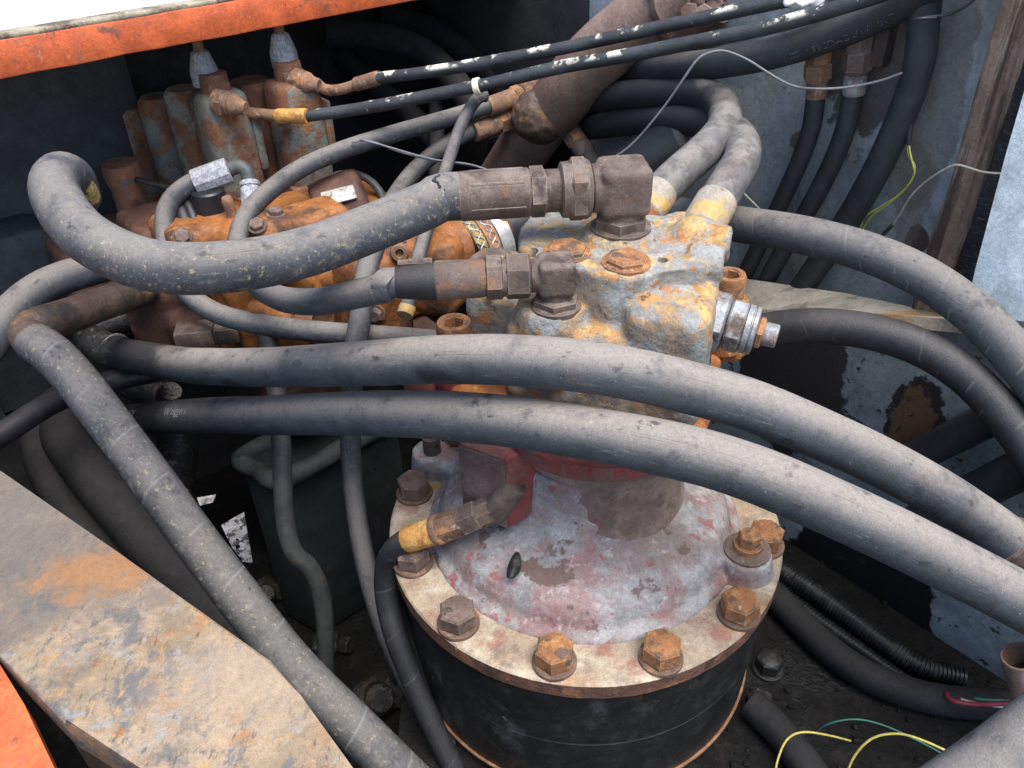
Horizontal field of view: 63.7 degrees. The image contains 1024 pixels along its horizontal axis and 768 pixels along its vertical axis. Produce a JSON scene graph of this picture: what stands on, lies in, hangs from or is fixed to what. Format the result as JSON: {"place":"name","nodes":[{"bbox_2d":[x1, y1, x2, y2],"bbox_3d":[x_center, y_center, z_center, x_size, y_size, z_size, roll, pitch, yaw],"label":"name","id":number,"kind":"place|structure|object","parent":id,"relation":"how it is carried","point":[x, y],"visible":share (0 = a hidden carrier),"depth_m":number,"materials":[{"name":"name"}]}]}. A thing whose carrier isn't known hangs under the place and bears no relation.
{"place":"outdoors","nodes":[
{"label":"outdoors","id":0,"kind":"place"},
{"bbox_2d":[3,385,421,767],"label":"pit floor","id":1,"kind":"structure","parent":0,"point":[228,486],"depth_m":1.23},
{"bbox_2d":[256,574,281,601],"bbox_3d":[-0.374,0.322,1.265,0.071,0.055,0.050,13,38,20],"label":"grimy fitting","id":2,"kind":"object","parent":1,"relation":"on","point":[268,584],"visible":0.42,"depth_m":1.25,"materials":[{"name":"metal"}]},
{"bbox_2d":[231,435,402,629],"bbox_3d":[-0.254,0.195,1.177,0.212,0.325,0.105,-29,44,-33],"label":"oil tank","id":3,"kind":"object","parent":1,"relation":"on","point":[321,520],"visible":0.61,"depth_m":1.12,"materials":[{"name":"black metal"}]},
{"bbox_2d":[312,631,354,655],"bbox_3d":[-0.261,0.377,1.185,0.062,0.048,0.044,13,38,20],"label":"grimy fitting","id":4,"kind":"object","parent":1,"relation":"on","point":[344,644],"visible":0.64,"depth_m":1.18,"materials":[{"name":"black metal"}]},
{"bbox_2d":[352,671,402,716],"bbox_3d":[-0.175,0.424,1.110,0.089,0.069,0.064,13,38,20],"label":"grimy fitting","id":5,"kind":"object","parent":1,"relation":"on","point":[380,694],"visible":0.62,"depth_m":1.09,"materials":[{"name":"black metal"}]},
{"bbox_2d":[79,538,992,767],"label":"grit","id":6,"kind":"object","parent":1,"relation":"on","point":[747,763],"visible":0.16,"depth_m":0.88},
{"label":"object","id":7,"kind":"structure","parent":1,"relation":"on","visible":0},
{"bbox_2d":[0,471,352,767],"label":"bracket plate","id":8,"kind":"object","parent":7,"relation":"attached to","point":[110,657],"visible":0.99,"depth_m":0.53,"materials":[{"name":"metal"}]},
{"bbox_2d":[0,665,56,767],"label":"orange panel","id":9,"kind":"object","parent":8,"relation":"on","point":[23,744],"visible":1,"depth_m":0.51,"materials":[{"name":"paint"}]},
{"bbox_2d":[0,0,439,495],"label":"back wall","id":10,"kind":"structure","parent":0,"point":[233,57],"depth_m":1.32,"materials":[{"name":"black metal"}]},
{"bbox_2d":[0,213,65,300],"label":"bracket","id":11,"kind":"object","parent":10,"relation":"attached to","point":[23,250],"visible":0.18,"depth_m":1.06,"materials":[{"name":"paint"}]},
{"bbox_2d":[0,55,137,419],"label":"bay panel","id":12,"kind":"object","parent":10,"relation":"attached to","point":[79,110],"visible":0.13,"depth_m":1.08,"materials":[{"name":"paint"}]},
{"bbox_2d":[0,0,414,78],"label":"engine cover","id":13,"kind":"object","parent":10,"relation":"on","point":[38,35],"visible":1,"depth_m":0.87,"materials":[{"name":"orange metal"}]},
{"bbox_2d":[45,25,512,395],"bbox_3d":[-0.319,-0.211,0.998,0.684,0.434,0.352,10,37,15],"label":"control valve","id":14,"kind":"object","parent":10,"relation":"attached to","point":[176,132],"visible":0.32,"depth_m":1.01,"materials":[{"name":"metal"}]},
{"bbox_2d":[0,258,110,361],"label":"hose","id":15,"kind":"object","parent":14,"relation":"attached to","point":[52,282],"visible":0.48,"depth_m":0.90,"materials":[{"name":"rubber"}]},
{"bbox_2d":[117,380,197,494],"bbox_3d":[-0.470,0.107,1.106,0.090,0.282,0.122,-2,36,0],"label":"drop pipe","id":16,"kind":"object","parent":14,"relation":"attached to","point":[179,452],"visible":0.29,"depth_m":1.09,"materials":[{"name":"black rubber"}]},
{"bbox_2d":[154,158,435,342],"bbox_3d":[-0.239,-0.120,0.881,0.397,0.150,0.157,23,42,30],"label":"pilot hose","id":17,"kind":"object","parent":14,"relation":"attached to","point":[221,172],"visible":0.72,"depth_m":0.88,"materials":[{"name":"rubber"}]},
{"bbox_2d":[257,335,333,672],"bbox_3d":[-0.249,0.230,1.037,0.068,0.632,0.197,-2,36,0],"label":"drop tube","id":18,"kind":"object","parent":14,"relation":"attached to","point":[302,560],"visible":0.58,"depth_m":0.93,"materials":[{"name":"black rubber"}]},
{"bbox_2d":[397,91,488,318],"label":"hose","id":19,"kind":"object","parent":14,"relation":"attached to","point":[406,309],"visible":0.54,"depth_m":0.94,"materials":[{"name":"rubber"}]},
{"bbox_2d":[461,217,529,252],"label":"clamped hose","id":20,"kind":"object","parent":14,"relation":"attached to","point":[499,234],"visible":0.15,"depth_m":0.88,"materials":[{"name":"multicoloured plastic"}]},
{"bbox_2d":[246,0,888,123],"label":"pilot line","id":21,"kind":"object","parent":14,"relation":"attached to","point":[476,86],"visible":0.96,"depth_m":0.90,"materials":[{"name":"paint"}]},
{"bbox_2d":[913,0,974,21],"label":"wire","id":22,"kind":"object","parent":21,"relation":"attached to","point":[935,16],"visible":1,"depth_m":0.72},
{"bbox_2d":[318,0,824,95],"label":"pilot line","id":23,"kind":"object","parent":14,"relation":"attached to","point":[621,35],"visible":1,"depth_m":0.91,"materials":[{"name":"paint"}]},
{"bbox_2d":[352,49,902,168],"bbox_3d":[0.085,-0.284,0.880,0.588,0.148,0.020,9,37,15],"label":"wire","id":24,"kind":"object","parent":14,"relation":"attached to","point":[759,67],"visible":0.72,"depth_m":0.81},
{"bbox_2d":[360,138,484,168],"bbox_3d":[-0.068,-0.262,0.961,0.238,0.031,0.005,9,37,15],"label":"wire","id":25,"kind":"object","parent":24,"relation":"attached to","point":[418,155],"visible":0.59,"depth_m":0.97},
{"bbox_2d":[335,48,428,148],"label":"back hose","id":26,"kind":"object","parent":10,"relation":"attached to","point":[351,63],"visible":0.43,"depth_m":1.27,"materials":[{"name":"rubber"}]},
{"bbox_2d":[428,100,444,175],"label":"back hose","id":27,"kind":"object","parent":10,"relation":"attached to","point":[435,107],"visible":0.18,"depth_m":1.22,"materials":[{"name":"rubber"}]},
{"bbox_2d":[380,4,502,95],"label":"back hose","id":28,"kind":"object","parent":10,"relation":"attached to","point":[454,44],"visible":0.48,"depth_m":1.28,"materials":[{"name":"rubber"}]},
{"bbox_2d":[197,494,252,562],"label":"ground","id":29,"kind":"structure","parent":0,"point":[234,528],"depth_m":2.22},
{"bbox_2d":[398,299,1008,767],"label":"floor","id":30,"kind":"structure","parent":0,"point":[824,705],"depth_m":0.88,"materials":[{"name":"black metal"}]},
{"bbox_2d":[7,282,429,767],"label":"slew hose","id":31,"kind":"object","parent":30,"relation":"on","point":[361,733],"visible":0.95,"depth_m":0.72,"materials":[{"name":"rubber"}]},
{"bbox_2d":[417,0,589,171],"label":"side wall","id":32,"kind":"structure","parent":30,"relation":"on","point":[487,27],"depth_m":1.23,"materials":[{"name":"black paint"}]},
{"bbox_2d":[549,161,558,168],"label":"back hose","id":33,"kind":"object","parent":32,"relation":"attached to","point":[553,165],"visible":0.04,"depth_m":1.25,"materials":[{"name":"rubber"}]},
{"bbox_2d":[389,154,784,767],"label":"swing motor","id":34,"kind":"object","parent":30,"relation":"on","point":[567,612],"visible":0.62,"depth_m":0.72,"materials":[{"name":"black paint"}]},
{"bbox_2d":[27,151,593,294],"bbox_3d":[-0.212,-0.126,0.663,0.535,0.105,0.234,8,37,13],"label":"pressure hose","id":35,"kind":"object","parent":34,"relation":"attached to","point":[77,227],"visible":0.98,"depth_m":0.61,"materials":[{"name":"grey rubber"}]},
{"bbox_2d":[83,180,99,205],"bbox_3d":[-0.391,-0.177,0.752,0.023,0.030,0.030,-17,38,-19],"label":"frayed fibre","id":36,"kind":"object","parent":35,"relation":"attached to","point":[92,194],"visible":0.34,"depth_m":0.75,"materials":[{"name":"beige fabric"}]},
{"bbox_2d":[227,79,538,314],"bbox_3d":[-0.126,-0.225,0.921,0.356,0.121,0.632,3,36,6],"label":"return hose","id":37,"kind":"object","parent":34,"relation":"attached to","point":[495,277],"visible":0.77,"depth_m":0.66,"materials":[{"name":"grey rubber"}]},
{"bbox_2d":[398,588,430,691],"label":"loom hose","id":38,"kind":"object","parent":34,"relation":"attached to","point":[404,611],"visible":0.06,"depth_m":0.86,"materials":[{"name":"rubber"}]},
{"bbox_2d":[374,483,526,767],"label":"drain hose","id":39,"kind":"object","parent":34,"relation":"attached to","point":[480,514],"visible":0.98,"depth_m":0.80,"materials":[{"name":"black rubber"}]},
{"bbox_2d":[72,314,1023,568],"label":"boom hose","id":40,"kind":"object","parent":34,"relation":"attached to","point":[952,501],"visible":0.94,"depth_m":0.62,"materials":[{"name":"rubber"}]},
{"bbox_2d":[0,369,165,449],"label":"black hose","id":41,"kind":"object","parent":40,"relation":"attached to","point":[23,420],"visible":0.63,"depth_m":0.87,"materials":[{"name":"rubber"}]},
{"bbox_2d":[124,390,1023,634],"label":"arm hose","id":42,"kind":"object","parent":34,"relation":"attached to","point":[917,547],"visible":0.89,"depth_m":0.58,"materials":[{"name":"rubber"}]},
{"bbox_2d":[39,408,241,640],"bbox_3d":[-0.413,0.178,0.946,0.090,0.194,0.493,-30,45,-33],"label":"hose","id":43,"kind":"object","parent":42,"relation":"attached to","point":[88,472],"visible":0.49,"depth_m":0.91,"materials":[{"name":"rubber"}]},
{"bbox_2d":[19,386,128,559],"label":"side hose","id":44,"kind":"object","parent":43,"relation":"attached to","point":[50,486],"visible":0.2,"depth_m":0.96,"materials":[{"name":"rubber"}]},
{"bbox_2d":[154,382,184,400],"bbox_3d":[-0.434,0.020,1.041,0.048,0.052,0.036,25,44,32],"label":"pipe plug","id":45,"kind":"object","parent":42,"relation":"attached to","point":[169,391],"visible":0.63,"depth_m":1.02,"materials":[{"name":"grey metal"}]},
{"bbox_2d":[487,105,761,224],"bbox_3d":[0.128,-0.281,1.028,0.150,0.208,0.674,-12,37,-13],"label":"loop hose","id":46,"kind":"object","parent":34,"relation":"attached to","point":[720,194],"visible":0.52,"depth_m":0.79,"materials":[{"name":"rubber"}]},
{"bbox_2d":[587,78,742,215],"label":"loop hose","id":47,"kind":"object","parent":34,"relation":"attached to","point":[680,172],"visible":0.56,"depth_m":0.83,"materials":[{"name":"rubber"}]},
{"bbox_2d":[668,197,1023,403],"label":"travel hose","id":48,"kind":"object","parent":34,"relation":"attached to","point":[988,327],"visible":0.73,"depth_m":0.72,"materials":[{"name":"grey rubber"}]},
{"bbox_2d":[744,193,759,208],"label":"wire","id":49,"kind":"object","parent":48,"relation":"attached to","point":[751,201],"visible":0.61,"depth_m":0.91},
{"bbox_2d":[750,308,1023,480],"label":"swing hose","id":50,"kind":"object","parent":34,"relation":"attached to","point":[985,394],"visible":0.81,"depth_m":0.72,"materials":[{"name":"black rubber"}]},
{"bbox_2d":[741,688,773,709],"bbox_3d":[0.263,0.341,0.876,0.035,0.022,0.035,-2,36,0],"label":"floor bolt","id":51,"kind":"object","parent":30,"relation":"on","point":[749,695],"visible":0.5,"depth_m":0.88,"materials":[{"name":"black metal"}]},
{"bbox_2d":[751,648,783,682],"bbox_3d":[0.286,0.311,0.917,0.035,0.022,0.035,-2,36,0],"label":"floor bolt","id":52,"kind":"object","parent":30,"relation":"on","point":[767,665],"visible":1,"depth_m":0.91,"materials":[{"name":"black metal"}]},
{"bbox_2d":[741,692,827,767],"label":"floor pipe","id":53,"kind":"object","parent":30,"relation":"on","point":[768,720],"visible":0.97,"depth_m":0.83,"materials":[{"name":"rubber"}]},
{"bbox_2d":[589,0,1001,306],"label":"side wall","id":54,"kind":"structure","parent":30,"relation":"on","point":[772,110],"depth_m":0.87,"materials":[{"name":"grey metal"}]},
{"bbox_2d":[481,0,728,168],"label":"exhaust pipe","id":55,"kind":"object","parent":54,"relation":"attached to","point":[548,114],"visible":0.66,"depth_m":1.02,"materials":[{"name":"metal"}]},
{"bbox_2d":[314,17,487,121],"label":"back hose","id":56,"kind":"object","parent":55,"relation":"attached to","point":[420,50],"visible":0.7,"depth_m":1.19,"materials":[{"name":"rubber"}]},
{"bbox_2d":[340,109,513,743],"bbox_3d":[-0.086,0.017,0.997,0.176,0.509,0.697,2,36,6],"label":"pilot return hose","id":57,"kind":"object","parent":55,"relation":"attached to","point":[415,170],"visible":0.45,"depth_m":0.89,"materials":[{"name":"rubber"}]},
{"bbox_2d":[563,124,600,162],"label":"hose","id":58,"kind":"object","parent":55,"relation":"attached to","point":[577,141],"visible":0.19,"depth_m":1.08,"materials":[{"name":"rubber"}]},
{"bbox_2d":[590,126,690,171],"bbox_3d":[0.153,-0.257,0.983,0.148,0.128,0.074,2,36,5],"label":"filter canister","id":59,"kind":"object","parent":54,"relation":"attached to","point":[655,147],"visible":0.16,"depth_m":0.94,"materials":[{"name":"black plastic"}]},
{"bbox_2d":[617,0,940,80],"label":"suction hose","id":60,"kind":"object","parent":54,"relation":"attached to","point":[812,41],"visible":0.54,"depth_m":0.83,"materials":[{"name":"rubber"}]},
{"bbox_2d":[739,52,831,278],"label":"wall hose","id":61,"kind":"object","parent":54,"relation":"hanging from","point":[817,71],"depth_m":0.89,"materials":[{"name":"rubber"}]},
{"bbox_2d":[757,37,872,282],"bbox_3d":[0.311,-0.171,0.978,0.029,0.484,0.142,-28,43,-31],"label":"wall hose","id":62,"kind":"object","parent":54,"relation":"hanging from","point":[856,66],"depth_m":0.86,"materials":[{"name":"rubber"}]},
{"bbox_2d":[789,0,942,288],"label":"wall hose","id":63,"kind":"object","parent":54,"relation":"hanging from","point":[917,70],"depth_m":0.80,"materials":[{"name":"rubber"}]},
{"bbox_2d":[906,122,913,144],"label":"wire","id":64,"kind":"object","parent":63,"relation":"attached to","point":[909,136],"visible":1,"depth_m":0.80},
{"bbox_2d":[835,24,898,67],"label":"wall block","id":65,"kind":"structure","parent":54,"relation":"attached to","point":[883,43],"depth_m":0.80,"materials":[{"name":"brown metal"}]},
{"bbox_2d":[859,145,915,228],"bbox_3d":[0.386,-0.218,0.830,0.008,0.162,0.056,-14,37,-16],"label":"wire","id":66,"kind":"object","parent":54,"relation":"hanging from","point":[909,183],"visible":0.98,"depth_m":0.82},
{"bbox_2d":[862,145,915,228],"bbox_3d":[0.387,-0.195,0.847,0.004,0.111,0.053,-15,38,-17],"label":"wire","id":67,"kind":"object","parent":54,"relation":"hanging from","point":[893,199],"visible":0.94,"depth_m":0.85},
{"bbox_2d":[912,0,1023,312],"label":"wood post","id":68,"kind":"object","parent":54,"relation":"attached to","point":[1003,65],"visible":0.53,"depth_m":0.74,"materials":[{"name":"brown wood"}]},
{"bbox_2d":[892,164,1000,224],"bbox_3d":[0.415,-0.165,0.762,0.020,0.124,0.178,-11,37,-13],"label":"wire","id":69,"kind":"object","parent":68,"relation":"attached to","point":[937,173],"visible":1,"depth_m":0.78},
{"bbox_2d":[881,223,894,235],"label":"wire","id":70,"kind":"object","parent":69,"relation":"attached to","point":[887,229],"visible":0.66,"depth_m":0.87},
{"bbox_2d":[956,66,1023,281],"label":"foam seal","id":71,"kind":"object","parent":68,"relation":"attached to","point":[966,267],"visible":0.22,"depth_m":0.75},
{"bbox_2d":[775,731,850,767],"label":"wire","id":72,"kind":"object","parent":30,"relation":"on","point":[796,733],"visible":1,"depth_m":0.80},
{"bbox_2d":[779,580,910,675],"bbox_3d":[0.388,0.292,0.934,0.023,0.028,0.221,-30,44,-33],"label":"slim conduit","id":73,"kind":"object","parent":30,"relation":"on","point":[849,640],"visible":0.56,"depth_m":0.93,"materials":[{"name":"plastic"}]},
{"bbox_2d":[708,330,1023,680],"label":"wall","id":74,"kind":"structure","parent":30,"relation":"on","point":[899,401],"depth_m":0.92,"materials":[{"name":"blue paint"}]},
{"bbox_2d":[745,279,1023,333],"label":"wall ledge","id":75,"kind":"object","parent":74,"relation":"attached to","point":[769,296],"depth_m":0.92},
{"bbox_2d":[903,387,1023,463],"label":"wall pipe","id":76,"kind":"object","parent":74,"relation":"attached to","point":[955,435],"depth_m":0.80,"materials":[{"name":"rubber"}]},
{"bbox_2d":[906,453,1023,528],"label":"wall pipe","id":77,"kind":"object","parent":74,"relation":"attached to","point":[999,479],"depth_m":0.76,"materials":[{"name":"rubber"}]},
{"bbox_2d":[972,93,1023,327],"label":"door panel","id":78,"kind":"structure","parent":74,"relation":"attached to","point":[998,277],"depth_m":0.71,"materials":[{"name":"blue paint"}]},
{"bbox_2d":[779,559,967,685],"bbox_3d":[0.396,0.271,0.943,0.239,0.042,0.038,27,45,33],"label":"corrugated conduit","id":79,"kind":"object","parent":30,"relation":"on","point":[878,638],"visible":0.88,"depth_m":0.93,"materials":[{"name":"plastic"}]},
{"bbox_2d":[814,718,940,752],"bbox_3d":[0.374,0.357,0.828,0.129,0.037,0.011,10,38,16],"label":"wire","id":80,"kind":"object","parent":30,"relation":"on","point":[898,731],"visible":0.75,"depth_m":0.82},
{"bbox_2d":[769,581,1012,720],"bbox_3d":[0.420,0.305,0.906,0.340,0.036,0.099,19,41,26],"label":"floor hose","id":81,"kind":"object","parent":30,"relation":"on","point":[806,627],"visible":0.81,"depth_m":0.88,"materials":[{"name":"rubber"}]},
{"bbox_2d":[944,691,1011,706],"bbox_3d":[0.483,0.325,0.836,0.077,0.052,0.034,23,43,31],"label":"wire","id":82,"kind":"object","parent":81,"relation":"on","point":[972,703],"visible":0.84,"depth_m":0.83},
{"bbox_2d":[961,698,1003,707],"bbox_3d":[0.490,0.333,0.849,0.072,0.028,0.021,20,41,28],"label":"wire","id":83,"kind":"object","parent":81,"relation":"on","point":[963,699],"visible":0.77,"depth_m":0.85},
{"bbox_2d":[974,697,1009,701],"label":"wire","id":84,"kind":"object","parent":81,"relation":"on","point":[985,699],"visible":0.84,"depth_m":0.85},
{"bbox_2d":[847,732,944,767],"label":"wire","id":85,"kind":"object","parent":30,"relation":"on","point":[881,735],"visible":0.86,"depth_m":0.79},
{"bbox_2d":[1000,641,1023,698],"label":"open tube","id":86,"kind":"object","parent":30,"relation":"on","point":[1012,657],"visible":0.75,"depth_m":0.61,"materials":[{"name":"brown metal"}]},
{"bbox_2d":[919,692,1023,767],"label":"corner hose","id":87,"kind":"object","parent":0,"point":[996,740],"visible":1,"depth_m":0.45,"materials":[{"name":"rubber"}]}
]}

